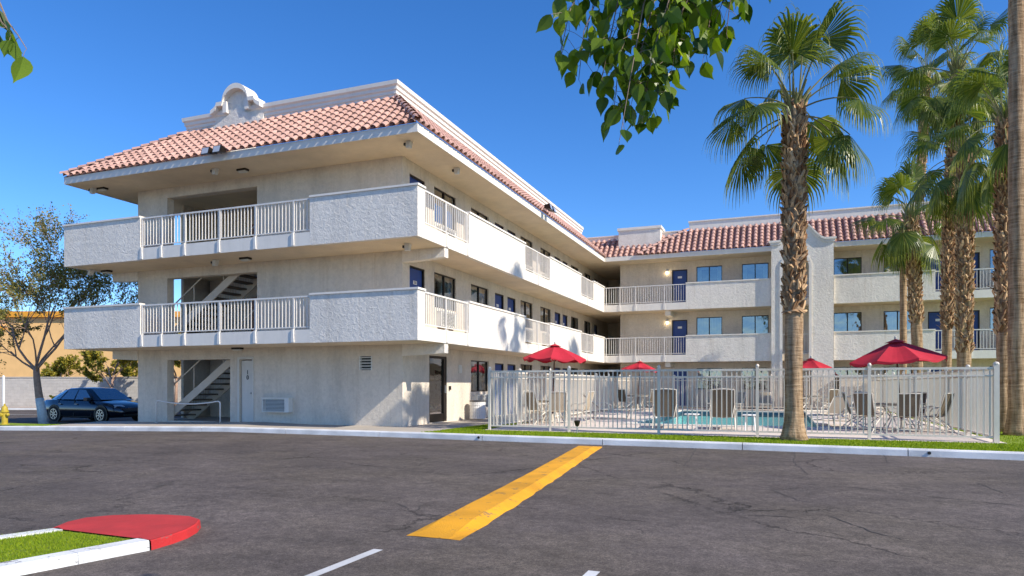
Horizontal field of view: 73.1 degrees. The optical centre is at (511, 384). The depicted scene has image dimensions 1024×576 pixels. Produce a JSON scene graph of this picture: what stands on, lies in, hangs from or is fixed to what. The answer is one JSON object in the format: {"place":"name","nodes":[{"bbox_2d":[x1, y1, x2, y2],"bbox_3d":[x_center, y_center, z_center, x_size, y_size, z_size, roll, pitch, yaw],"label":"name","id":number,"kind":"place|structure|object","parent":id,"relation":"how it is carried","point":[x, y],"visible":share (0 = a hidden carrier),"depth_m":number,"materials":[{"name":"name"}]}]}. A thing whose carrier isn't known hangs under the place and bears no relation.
{"place":"outdoors","nodes":[
{"label":"outdoors","id":0,"kind":"place"},
{"bbox_2d":[0,2,32,82],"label":"leafy branch","id":1,"kind":"object","parent":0,"point":[21,67],"visible":1,"depth_m":2.20,"materials":[{"name":"green plant"}]},
{"bbox_2d":[0,529,129,561],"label":"island grass","id":2,"kind":"structure","parent":0,"point":[58,544],"depth_m":5.71,"materials":[{"name":"green plant"}]},
{"bbox_2d":[0,311,180,376],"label":"shop building","id":3,"kind":"structure","parent":0,"point":[13,366],"depth_m":60.00,"materials":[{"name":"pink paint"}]},
{"bbox_2d":[0,514,200,575],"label":"parking island","id":4,"kind":"structure","parent":0,"point":[138,530],"depth_m":5.95,"materials":[{"name":"red paint"}]},
{"bbox_2d":[49,421,439,431],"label":"pavement","id":5,"kind":"structure","parent":0,"point":[275,425],"depth_m":21.12,"materials":[{"name":"concrete"}]},
{"bbox_2d":[155,400,220,422],"bbox_3d":[-10.674,0.914,22.701,2.850,0.774,0.100,0,0,21],"label":"pipe barrier","id":6,"kind":"object","parent":5,"relation":"on","point":[191,404],"visible":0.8,"depth_m":22.61,"materials":[{"name":"metal"}]},
{"bbox_2d":[174,406,807,420],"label":"building floor slab","id":7,"kind":"structure","parent":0,"point":[208,418],"depth_m":25.10,"materials":[{"name":"concrete"}]},
{"bbox_2d":[59,79,996,426],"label":"motel building","id":8,"kind":"structure","parent":7,"relation":"on","point":[403,273],"depth_m":22.80,"materials":[{"name":"beige paint"}]},
{"bbox_2d":[237,357,253,421],"bbox_3d":[-8.572,0.201,22.300,0.660,2.160,0.130,0,0,21],"label":"store door","id":9,"kind":"structure","parent":8,"relation":"in","point":[247,366],"depth_m":22.34,"materials":[{"name":"grey metal"}]},
{"bbox_2d":[410,265,423,287],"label":"door","id":10,"kind":"structure","parent":8,"relation":"in","point":[416,274],"depth_m":21.15,"materials":[{"name":"blue metal"}]},
{"bbox_2d":[410,174,423,184],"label":"door","id":11,"kind":"structure","parent":8,"relation":"in","point":[413,179],"depth_m":21.03,"materials":[{"name":"blue metal"}]},
{"bbox_2d":[429,355,445,422],"bbox_3d":[-2.432,0.156,22.327,0.170,2.130,1.240,0,0,21],"label":"glazed door","id":12,"kind":"structure","parent":8,"relation":"in","point":[437,364],"depth_m":22.40,"materials":[{"name":"black glass"}]},
{"bbox_2d":[434,272,454,310],"bbox_3d":[-2.362,-2.984,22.852,0.269,1.330,1.610,0,0,21],"label":"window","id":13,"kind":"structure","parent":8,"relation":"in","point":[443,281],"depth_m":23.09,"materials":[{"name":"black glass"}]},
{"bbox_2d":[434,187,454,229],"bbox_3d":[-2.362,-5.724,22.852,0.269,1.330,1.610,0,0,21],"label":"window","id":14,"kind":"structure","parent":8,"relation":"in","point":[444,197],"depth_m":23.39,"materials":[{"name":"brown metal"}]},
{"bbox_2d":[471,360,486,391],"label":"window","id":15,"kind":"structure","parent":8,"relation":"in","point":[477,365],"depth_m":25.71,"materials":[{"name":"black glass"}]},
{"bbox_2d":[471,284,486,304],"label":"window","id":16,"kind":"structure","parent":8,"relation":"in","point":[476,291],"depth_m":25.61,"materials":[{"name":"black glass"}]},
{"bbox_2d":[471,208,486,220],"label":"window","id":17,"kind":"structure","parent":8,"relation":"in","point":[472,210],"depth_m":25.58,"materials":[{"name":"glass"}]},
{"bbox_2d":[495,363,502,414],"bbox_3d":[-0.569,0.201,27.215,0.110,2.040,0.940,0,0,21],"label":"door","id":18,"kind":"structure","parent":8,"relation":"in","point":[498,367],"depth_m":27.32,"materials":[{"name":"blue metal"}]},
{"bbox_2d":[495,293,502,309],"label":"door","id":19,"kind":"structure","parent":8,"relation":"in","point":[498,297],"depth_m":27.32,"materials":[{"name":"blue metal"}]},
{"bbox_2d":[507,364,514,373],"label":"door","id":20,"kind":"structure","parent":8,"relation":"in","point":[510,367],"depth_m":28.54,"materials":[{"name":"blue metal"}]},
{"bbox_2d":[507,297,514,312],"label":"door","id":21,"kind":"structure","parent":8,"relation":"in","point":[510,301],"depth_m":28.54,"materials":[{"name":"blue metal"}]},
{"bbox_2d":[521,364,531,389],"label":"window","id":22,"kind":"structure","parent":8,"relation":"in","point":[521,364],"depth_m":30.13,"materials":[{"name":"black glass"}]},
{"bbox_2d":[521,300,531,318],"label":"window","id":23,"kind":"structure","parent":8,"relation":"in","point":[525,303],"depth_m":30.84,"materials":[{"name":"glass"}]},
{"bbox_2d":[521,237,531,247],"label":"window","id":24,"kind":"structure","parent":8,"relation":"in","point":[525,240],"depth_m":30.49,"materials":[{"name":"black glass"}]},
{"bbox_2d":[540,307,549,331],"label":"window","id":25,"kind":"structure","parent":8,"relation":"in","point":[542,310],"depth_m":32.86,"materials":[{"name":"black glass"}]},
{"bbox_2d":[540,247,549,273],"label":"window","id":26,"kind":"structure","parent":8,"relation":"in","point":[542,259],"depth_m":32.68,"materials":[{"name":"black glass"}]},
{"bbox_2d":[555,368,559,390],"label":"door","id":27,"kind":"structure","parent":8,"relation":"in","point":[555,368],"depth_m":34.58,"materials":[{"name":"metal"}]},
{"bbox_2d":[555,312,559,324],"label":"door","id":28,"kind":"structure","parent":8,"relation":"in","point":[557,315],"depth_m":34.58,"materials":[{"name":"blue metal"}]},
{"bbox_2d":[563,315,566,326],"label":"door","id":29,"kind":"structure","parent":8,"relation":"in","point":[564,316],"depth_m":35.71,"materials":[{"name":"blue metal"}]},
{"bbox_2d":[571,317,577,329],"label":"window","id":30,"kind":"structure","parent":8,"relation":"in","point":[572,318],"depth_m":37.51,"materials":[{"name":"black glass"}]},
{"bbox_2d":[584,321,589,333],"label":"window","id":31,"kind":"structure","parent":8,"relation":"in","point":[586,322],"depth_m":40.17,"materials":[{"name":"black glass"}]},
{"bbox_2d":[672,320,686,354],"bbox_3d":[9.166,-2.509,37.678,0.820,1.980,0.110,0,0,21],"label":"door","id":32,"kind":"structure","parent":8,"relation":"in","point":[679,327],"depth_m":37.69,"materials":[{"name":"blue metal"}]},
{"bbox_2d":[672,269,686,302],"bbox_3d":[9.166,-5.249,37.678,0.820,1.980,0.110,0,0,21],"label":"door","id":33,"kind":"structure","parent":8,"relation":"in","point":[678,276],"depth_m":37.69,"materials":[{"name":"blue metal"}]},
{"bbox_2d":[674,371,686,406],"bbox_3d":[9.173,0.256,37.697,0.720,1.930,0.050,0,0,21],"label":"door","id":34,"kind":"structure","parent":8,"relation":"in","point":[675,372],"depth_m":37.67,"materials":[{"name":"blue metal"}]},
{"bbox_2d":[697,368,721,388],"bbox_3d":[10.650,-0.244,37.204,1.330,1.330,0.269,0,0,21],"label":"window","id":35,"kind":"structure","parent":8,"relation":"in","point":[699,372],"depth_m":37.16,"materials":[{"name":"grey glass"}]},
{"bbox_2d":[697,317,721,334],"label":"window","id":36,"kind":"structure","parent":8,"relation":"in","point":[705,325],"depth_m":37.30,"materials":[{"name":"blue glass"}]},
{"bbox_2d":[697,265,721,281],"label":"window","id":37,"kind":"structure","parent":8,"relation":"in","point":[719,268],"depth_m":37.15,"materials":[{"name":"blue glass"}]},
{"bbox_2d":[742,368,768,388],"bbox_3d":[12.817,-0.244,36.364,1.320,1.330,0.268,0,0,21],"label":"window","id":38,"kind":"structure","parent":8,"relation":"in","point":[760,372],"depth_m":36.31,"materials":[{"name":"grey metal"}]},
{"bbox_2d":[742,315,768,333],"bbox_3d":[12.818,-2.984,36.364,1.320,1.330,0.270,0,0,21],"label":"window","id":39,"kind":"structure","parent":8,"relation":"in","point":[761,321],"depth_m":36.32,"materials":[{"name":"blue glass"}]},
{"bbox_2d":[742,263,768,278],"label":"window","id":40,"kind":"structure","parent":8,"relation":"in","point":[765,265],"depth_m":36.31,"materials":[{"name":"blue glass"}]},
{"bbox_2d":[834,367,861,388],"bbox_3d":[16.897,-0.244,34.783,1.270,1.330,0.269,0,0,21],"label":"window","id":41,"kind":"structure","parent":8,"relation":"in","point":[837,372],"depth_m":34.99,"materials":[{"name":"glass"}]},
{"bbox_2d":[834,312,861,330],"bbox_3d":[16.897,-2.984,34.782,1.270,1.330,0.268,0,0,21],"label":"window","id":42,"kind":"structure","parent":8,"relation":"in","point":[854,319],"depth_m":34.74,"materials":[{"name":"blue glass"}]},
{"bbox_2d":[834,257,861,273],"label":"window","id":43,"kind":"structure","parent":8,"relation":"in","point":[854,265],"depth_m":34.73,"materials":[{"name":"black glass"}]},
{"bbox_2d":[884,256,899,271],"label":"window","id":44,"kind":"structure","parent":8,"relation":"in","point":[888,267],"depth_m":34.18,"materials":[{"name":"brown glass"}]},
{"bbox_2d":[884,310,910,329],"bbox_3d":[18.966,-2.984,33.979,1.230,1.330,0.266,0,0,21],"label":"window","id":45,"kind":"structure","parent":8,"relation":"in","point":[891,318],"depth_m":34.13,"materials":[{"name":"blue glass"}]},
{"bbox_2d":[928,311,941,350],"bbox_3d":[20.541,-2.509,33.269,0.880,1.980,0.110,0,0,21],"label":"door","id":46,"kind":"structure","parent":8,"relation":"in","point":[933,320],"depth_m":33.30,"materials":[{"name":"blue metal"}]},
{"bbox_2d":[928,254,942,291],"bbox_3d":[20.541,-5.249,33.269,0.880,1.980,0.110,0,0,21],"label":"door","id":47,"kind":"structure","parent":8,"relation":"in","point":[933,265],"depth_m":33.30,"materials":[{"name":"blue metal"}]},
{"bbox_2d":[973,310,979,349],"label":"door","id":48,"kind":"structure","parent":8,"relation":"in","point":[976,325],"depth_m":32.69,"materials":[{"name":"blue metal"}]},
{"bbox_2d":[973,252,979,289],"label":"door","id":49,"kind":"structure","parent":8,"relation":"in","point":[977,254],"depth_m":32.69,"materials":[{"name":"blue metal"}]},
{"bbox_2d":[990,308,993,331],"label":"window","id":50,"kind":"structure","parent":8,"relation":"in","point":[991,315],"depth_m":32.65,"materials":[{"name":"blue glass"}]},
{"bbox_2d":[0,0,1007,310],"label":"sky","id":51,"kind":"structure","parent":0,"point":[107,77],"materials":[{"name":"blue"}]},
{"bbox_2d":[0,410,1023,575],"bbox_3d":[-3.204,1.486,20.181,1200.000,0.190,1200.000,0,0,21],"label":"asphalt ground","id":52,"kind":"structure","parent":0,"point":[266,504],"depth_m":7.91,"materials":[{"name":"grey asphalt"}]},
{"bbox_2d":[2,375,4,405],"bbox_3d":[-28.000,0.546,38.000,0.240,2.070,0.240,0,0,21],"label":"white post","id":53,"kind":"object","parent":52,"relation":"on","point":[3,389],"visible":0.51,"depth_m":37.95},
{"bbox_2d":[0,408,36,409],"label":"kerb","id":54,"kind":"structure","parent":52,"relation":"on","point":[21,409],"depth_m":42.40,"materials":[{"name":"concrete"}]},
{"bbox_2d":[40,354,94,376],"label":"bushy tree","id":55,"kind":"object","parent":52,"relation":"on","point":[59,367],"visible":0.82,"depth_m":50.71,"materials":[{"name":"green plant"}]},
{"bbox_2d":[0,201,137,423],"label":"street tree","id":56,"kind":"object","parent":52,"relation":"on","point":[56,276],"visible":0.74,"depth_m":25.66,"materials":[{"name":"green plant"}]},
{"bbox_2d":[0,377,180,406],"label":"block wall","id":57,"kind":"structure","parent":52,"relation":"on","point":[19,392],"depth_m":44.90,"materials":[{"name":"concrete"}]},
{"bbox_2d":[45,387,137,421],"bbox_3d":[-17.566,0.876,29.243,4.805,1.500,2.040,0,0,22],"label":"parked car","id":58,"kind":"object","parent":52,"relation":"on","point":[96,404],"visible":0.82,"depth_m":28.49,"materials":[{"name":"paint"}]},
{"bbox_2d":[78,350,137,387],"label":"bushy tree","id":59,"kind":"object","parent":52,"relation":"on","point":[90,357],"visible":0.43,"depth_m":41.32,"materials":[{"name":"green plant"}]},
{"bbox_2d":[105,360,137,376],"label":"bushy tree","id":60,"kind":"object","parent":52,"relation":"on","point":[127,371],"visible":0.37,"depth_m":49.38,"materials":[{"name":"green plant"}]},
{"bbox_2d":[137,333,180,405],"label":"bushy tree","id":61,"kind":"object","parent":52,"relation":"on","point":[177,363],"visible":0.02,"depth_m":40.92,"materials":[{"name":"green plant"}]},
{"bbox_2d":[305,549,598,575],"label":"parking lines","id":62,"kind":"object","parent":52,"relation":"on","point":[373,551],"visible":1,"depth_m":5.28,"materials":[{"name":"white paint"}]},
{"bbox_2d":[406,446,601,539],"bbox_3d":[0.544,1.361,10.849,0.602,0.058,9.615,0,0,15],"label":"speed hump","id":63,"kind":"object","parent":52,"relation":"on","point":[467,520],"visible":1,"depth_m":7.90,"materials":[{"name":"yellow paint"}]},
{"bbox_2d":[0,426,1023,460],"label":"kerb","id":64,"kind":"structure","parent":52,"relation":"on","point":[969,454],"depth_m":15.92,"materials":[{"name":"white concrete"}]},
{"bbox_2d":[5,448,1021,538],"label":"asphalt cracks","id":65,"kind":"object","parent":52,"relation":"on","point":[684,465],"visible":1,"depth_m":8.92,"materials":[{"name":"black asphalt"}]},
{"bbox_2d":[0,411,1023,451],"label":"turf base","id":66,"kind":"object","parent":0,"point":[28,424],"visible":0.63,"depth_m":15.89,"materials":[{"name":"plant"}]},
{"bbox_2d":[0,404,9,425],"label":"fire hydrant","id":67,"kind":"object","parent":66,"relation":"on","point":[4,413],"visible":0.98,"depth_m":24.01,"materials":[{"name":"metal"}]},
{"bbox_2d":[574,420,579,432],"bbox_3d":[1.653,1.081,17.494,0.170,0.340,0.170,0,0,21],"label":"garden light","id":68,"kind":"object","parent":66,"relation":"on","point":[577,422],"visible":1,"depth_m":17.45,"materials":[{"name":"grey metal"}]},
{"bbox_2d":[702,0,892,440],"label":"palm tree","id":69,"kind":"object","parent":66,"relation":"on","point":[796,171],"visible":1,"depth_m":15.30,"materials":[{"name":"green plant"}]},
{"bbox_2d":[847,156,944,372],"bbox_3d":[16.482,-4.345,29.067,4.078,11.212,4.067,0,0,-34],"label":"palm tree","id":70,"kind":"object","parent":66,"relation":"on","point":[908,246],"visible":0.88,"depth_m":28.75,"materials":[{"name":"green plant"}]},
{"bbox_2d":[873,199,925,373],"bbox_3d":[16.915,-3.400,30.050,2.154,9.322,2.732,0,0,13],"label":"palm tree","id":71,"kind":"object","parent":66,"relation":"on","point":[903,308],"visible":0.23,"depth_m":30.18,"materials":[{"name":"brown plant"}]},
{"bbox_2d":[876,15,979,201],"bbox_3d":[22.667,-9.417,37.485,4.935,21.357,4.558,0,0,7],"label":"palm tree","id":72,"kind":"object","parent":66,"relation":"on","point":[907,53],"visible":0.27,"depth_m":37.60,"materials":[{"name":"green plant"}]},
{"bbox_2d":[887,0,1007,370],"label":"palm tree","id":73,"kind":"object","parent":66,"relation":"on","point":[941,31],"visible":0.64,"depth_m":23.84,"materials":[{"name":"green plant"}]},
{"bbox_2d":[895,69,1007,369],"bbox_3d":[14.880,-4.373,22.866,4.128,11.269,4.623,0,0,21],"label":"palm tree","id":74,"kind":"object","parent":66,"relation":"on","point":[965,249],"visible":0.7,"depth_m":22.66,"materials":[{"name":"green plant"}]},
{"bbox_2d":[924,37,1008,431],"bbox_3d":[13.011,-3.947,18.262,3.526,10.417,3.384,0,0,21],"label":"palm tree","id":75,"kind":"object","parent":66,"relation":"on","point":[969,93],"visible":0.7,"depth_m":18.10,"materials":[{"name":"green plant"}]},
{"bbox_2d":[1002,0,1023,435],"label":"palm tree","id":76,"kind":"object","parent":66,"relation":"on","point":[1014,423],"visible":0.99,"depth_m":16.81,"materials":[{"name":"brown plant"}]},
{"bbox_2d":[410,407,627,431],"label":"walkway","id":77,"kind":"structure","parent":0,"point":[456,424],"depth_m":21.84,"materials":[{"name":"concrete"}]},
{"bbox_2d":[469,400,485,418],"bbox_3d":[-1.204,0.889,24.179,0.590,0.645,0.590,0,0,21],"label":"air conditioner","id":78,"kind":"object","parent":77,"relation":"on","point":[477,409],"visible":1,"depth_m":23.95,"materials":[{"name":"grey metal"}]},
{"bbox_2d":[536,0,770,154],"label":"leafy branch","id":79,"kind":"object","parent":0,"point":[662,46],"visible":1,"depth_m":2.57,"materials":[{"name":"green plant"}]},
{"bbox_2d":[485,408,1007,443],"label":"pool deck","id":80,"kind":"structure","parent":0,"point":[859,437],"depth_m":18.89,"materials":[{"name":"beige concrete"}]},
{"bbox_2d":[523,391,547,424],"bbox_3d":[0.759,0.735,21.578,0.662,1.031,0.610,0,0,-40],"label":"patio chair","id":81,"kind":"object","parent":80,"relation":"on","point":[531,401],"visible":0.64,"depth_m":21.43,"materials":[{"name":"beige"}]},
{"bbox_2d":[538,400,567,422],"bbox_3d":[1.324,0.880,22.180,1.020,0.737,1.020,0,0,21],"label":"patio table","id":82,"kind":"object","parent":80,"relation":"on","point":[556,412],"visible":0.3,"depth_m":22.02,"materials":[{"name":"metal"}]},
{"bbox_2d":[523,342,585,422],"bbox_3d":[1.366,-0.069,22.232,1.886,2.617,1.886,0,0,-13],"label":"umbrella","id":83,"kind":"object","parent":80,"relation":"on","point":[554,352],"visible":0.97,"depth_m":21.79,"materials":[{"name":"fabric"}]},
{"bbox_2d":[548,391,567,424],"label":"patio chair","id":84,"kind":"object","parent":80,"relation":"on","point":[557,402],"visible":0.69,"depth_m":20.91,"materials":[{"name":"beige"}]},
{"bbox_2d":[571,391,594,423],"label":"patio chair","id":85,"kind":"object","parent":80,"relation":"on","point":[588,400],"visible":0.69,"depth_m":21.73,"materials":[{"name":"beige"}]},
{"bbox_2d":[583,394,638,417],"bbox_3d":[3.531,0.801,24.782,1.952,0.891,0.726,0,0,0],"label":"chaise longue","id":86,"kind":"object","parent":80,"relation":"on","point":[584,395],"visible":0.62,"depth_m":24.46,"materials":[{"name":"beige"}]},
{"bbox_2d":[616,389,633,410],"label":"patio chair","id":87,"kind":"object","parent":80,"relation":"on","point":[619,396],"visible":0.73,"depth_m":32.12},
{"bbox_2d":[627,395,648,410],"bbox_3d":[5.973,0.880,32.733,1.020,0.737,1.020,0,0,21],"label":"patio table","id":88,"kind":"object","parent":80,"relation":"on","point":[633,396],"visible":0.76,"depth_m":32.40,"materials":[{"name":"plastic"}]},
{"bbox_2d":[621,360,656,409],"bbox_3d":[6.043,0.032,32.695,1.590,2.415,1.590,0,0,38],"label":"umbrella","id":89,"kind":"object","parent":80,"relation":"on","point":[639,365],"visible":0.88,"depth_m":32.38,"materials":[{"name":"fabric"}]},
{"bbox_2d":[643,389,652,410],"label":"patio chair","id":90,"kind":"object","parent":80,"relation":"on","point":[651,397],"visible":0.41,"depth_m":31.87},
{"bbox_2d":[652,388,676,428],"bbox_3d":[4.348,0.677,19.561,0.726,1.139,1.725,0,0,14],"label":"chaise longue","id":91,"kind":"object","parent":80,"relation":"on","point":[666,403],"visible":0.71,"depth_m":18.99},
{"bbox_2d":[684,413,699,428],"bbox_3d":[4.934,1.025,18.904,0.450,0.436,0.450,0,0,21],"label":"side table","id":92,"kind":"object","parent":80,"relation":"on","point":[688,418],"visible":0.61,"depth_m":18.83,"materials":[{"name":"plastic"}]},
{"bbox_2d":[705,392,709,407],"bbox_3d":[9.619,0.801,32.972,0.726,0.891,1.952,0,0,15],"label":"chaise longue","id":93,"kind":"object","parent":80,"relation":"on","point":[708,396],"visible":0.08,"depth_m":33.59,"materials":[{"name":"beige"}]},
{"bbox_2d":[709,388,735,429],"bbox_3d":[5.823,0.677,19.046,0.726,1.139,1.725,0,0,18],"label":"chaise longue","id":94,"kind":"object","parent":80,"relation":"on","point":[723,403],"visible":0.88,"depth_m":18.50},
{"bbox_2d":[620,410,831,428],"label":"swimming pool","id":95,"kind":"structure","parent":80,"relation":"in","point":[781,420],"depth_m":30.73,"materials":[{"name":"liquid"}]},
{"bbox_2d":[735,392,745,409],"bbox_3d":[10.545,0.801,32.505,0.726,0.891,1.952,0,0,27],"label":"chaise longue","id":96,"kind":"object","parent":80,"relation":"on","point":[739,397],"visible":0.52,"depth_m":32.98,"materials":[{"name":"beige"}]},
{"bbox_2d":[488,362,999,442],"bbox_3d":[8.261,0.396,25.587,11.812,1.751,18.987,0,0,21],"label":"pool fence","id":97,"kind":"object","parent":80,"relation":"on","point":[975,405],"visible":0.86,"depth_m":17.36,"materials":[{"name":"metal"}]},
{"bbox_2d":[742,414,755,430],"bbox_3d":[6.351,1.025,18.408,0.450,0.436,0.450,0,0,21],"label":"side table","id":98,"kind":"object","parent":80,"relation":"on","point":[754,415],"visible":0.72,"depth_m":18.32,"materials":[{"name":"plastic"}]},
{"bbox_2d":[759,392,772,410],"bbox_3d":[11.748,0.801,32.145,0.726,0.891,1.952,0,0,18],"label":"chaise longue","id":99,"kind":"object","parent":80,"relation":"on","point":[764,398],"visible":0.52,"depth_m":32.71,"materials":[{"name":"beige"}]},
{"bbox_2d":[803,395,821,409],"bbox_3d":[13.430,0.880,31.000,1.020,0.737,1.020,0,0,21],"label":"patio table","id":100,"kind":"object","parent":80,"relation":"on","point":[804,396],"visible":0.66,"depth_m":30.84,"materials":[{"name":"plastic"}]},
{"bbox_2d":[803,356,831,409],"bbox_3d":[13.421,-0.010,31.004,1.755,2.498,1.755,0,0,26],"label":"umbrella","id":101,"kind":"object","parent":80,"relation":"on","point":[810,362],"visible":0.68,"depth_m":30.58,"materials":[{"name":"fabric"}]},
{"bbox_2d":[803,395,852,420],"bbox_3d":[10.628,0.801,23.247,1.952,0.891,0.726,0,0,-3],"label":"chaise longue","id":102,"kind":"object","parent":80,"relation":"on","point":[825,411],"visible":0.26,"depth_m":23.22,"materials":[{"name":"beige"}]},
{"bbox_2d":[819,389,838,409],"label":"patio chair","id":103,"kind":"object","parent":80,"relation":"on","point":[831,393],"visible":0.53,"depth_m":30.04,"materials":[{"name":"fabric"}]},
{"bbox_2d":[808,396,852,424],"bbox_3d":[9.595,0.801,20.680,1.952,0.891,0.726,0,0,-44],"label":"chaise longue","id":104,"kind":"object","parent":80,"relation":"on","point":[837,405],"visible":0.67,"depth_m":21.09,"materials":[{"name":"beige"}]},
{"bbox_2d":[841,392,865,428],"bbox_3d":[9.502,0.735,19.116,0.662,1.031,0.610,0,0,17],"label":"patio chair","id":105,"kind":"object","parent":80,"relation":"on","point":[848,406],"visible":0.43,"depth_m":19.16,"materials":[{"name":"plastic"}]},
{"bbox_2d":[852,393,883,432],"bbox_3d":[9.337,0.735,18.114,0.662,1.031,0.610,0,0,-37],"label":"patio chair","id":106,"kind":"object","parent":80,"relation":"on","point":[860,404],"visible":0.75,"depth_m":18.03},
{"bbox_2d":[855,392,887,427],"bbox_3d":[10.166,0.735,19.570,0.610,1.031,0.662,0,0,-22],"label":"patio chair","id":107,"kind":"object","parent":80,"relation":"on","point":[872,417],"visible":0.26,"depth_m":19.46,"materials":[{"name":"metal"}]},
{"bbox_2d":[850,336,947,430],"bbox_3d":[10.342,-0.027,18.539,2.254,2.532,2.256,0,0,28],"label":"umbrella","id":108,"kind":"object","parent":80,"relation":"on","point":[896,351],"visible":0.96,"depth_m":17.95,"materials":[{"name":"fabric"}]},
{"bbox_2d":[876,403,925,430],"bbox_3d":[10.443,0.881,18.591,1.260,0.739,1.260,0,0,21],"label":"patio table","id":109,"kind":"object","parent":80,"relation":"on","point":[890,404],"visible":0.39,"depth_m":18.41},
{"bbox_2d":[893,393,920,433],"bbox_3d":[10.040,0.735,17.549,0.610,1.031,0.662,0,0,18],"label":"patio chair","id":110,"kind":"object","parent":80,"relation":"on","point":[907,405],"visible":0.6,"depth_m":17.35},
{"bbox_2d":[897,392,926,428],"bbox_3d":[11.202,0.735,19.279,0.662,1.031,0.610,0,0,-38],"label":"patio chair","id":111,"kind":"object","parent":80,"relation":"on","point":[924,397],"visible":0.33,"depth_m":19.27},
{"bbox_2d":[920,392,950,430],"bbox_3d":[11.408,0.735,18.540,0.662,1.031,0.610,0,0,20],"label":"patio chair","id":112,"kind":"object","parent":80,"relation":"on","point":[935,418],"visible":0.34,"depth_m":18.39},
{"bbox_2d":[918,393,955,433],"bbox_3d":[10.936,0.735,17.746,0.610,1.031,0.662,0,0,-33],"label":"patio chair","id":113,"kind":"object","parent":80,"relation":"on","point":[943,406],"visible":0.67,"depth_m":17.60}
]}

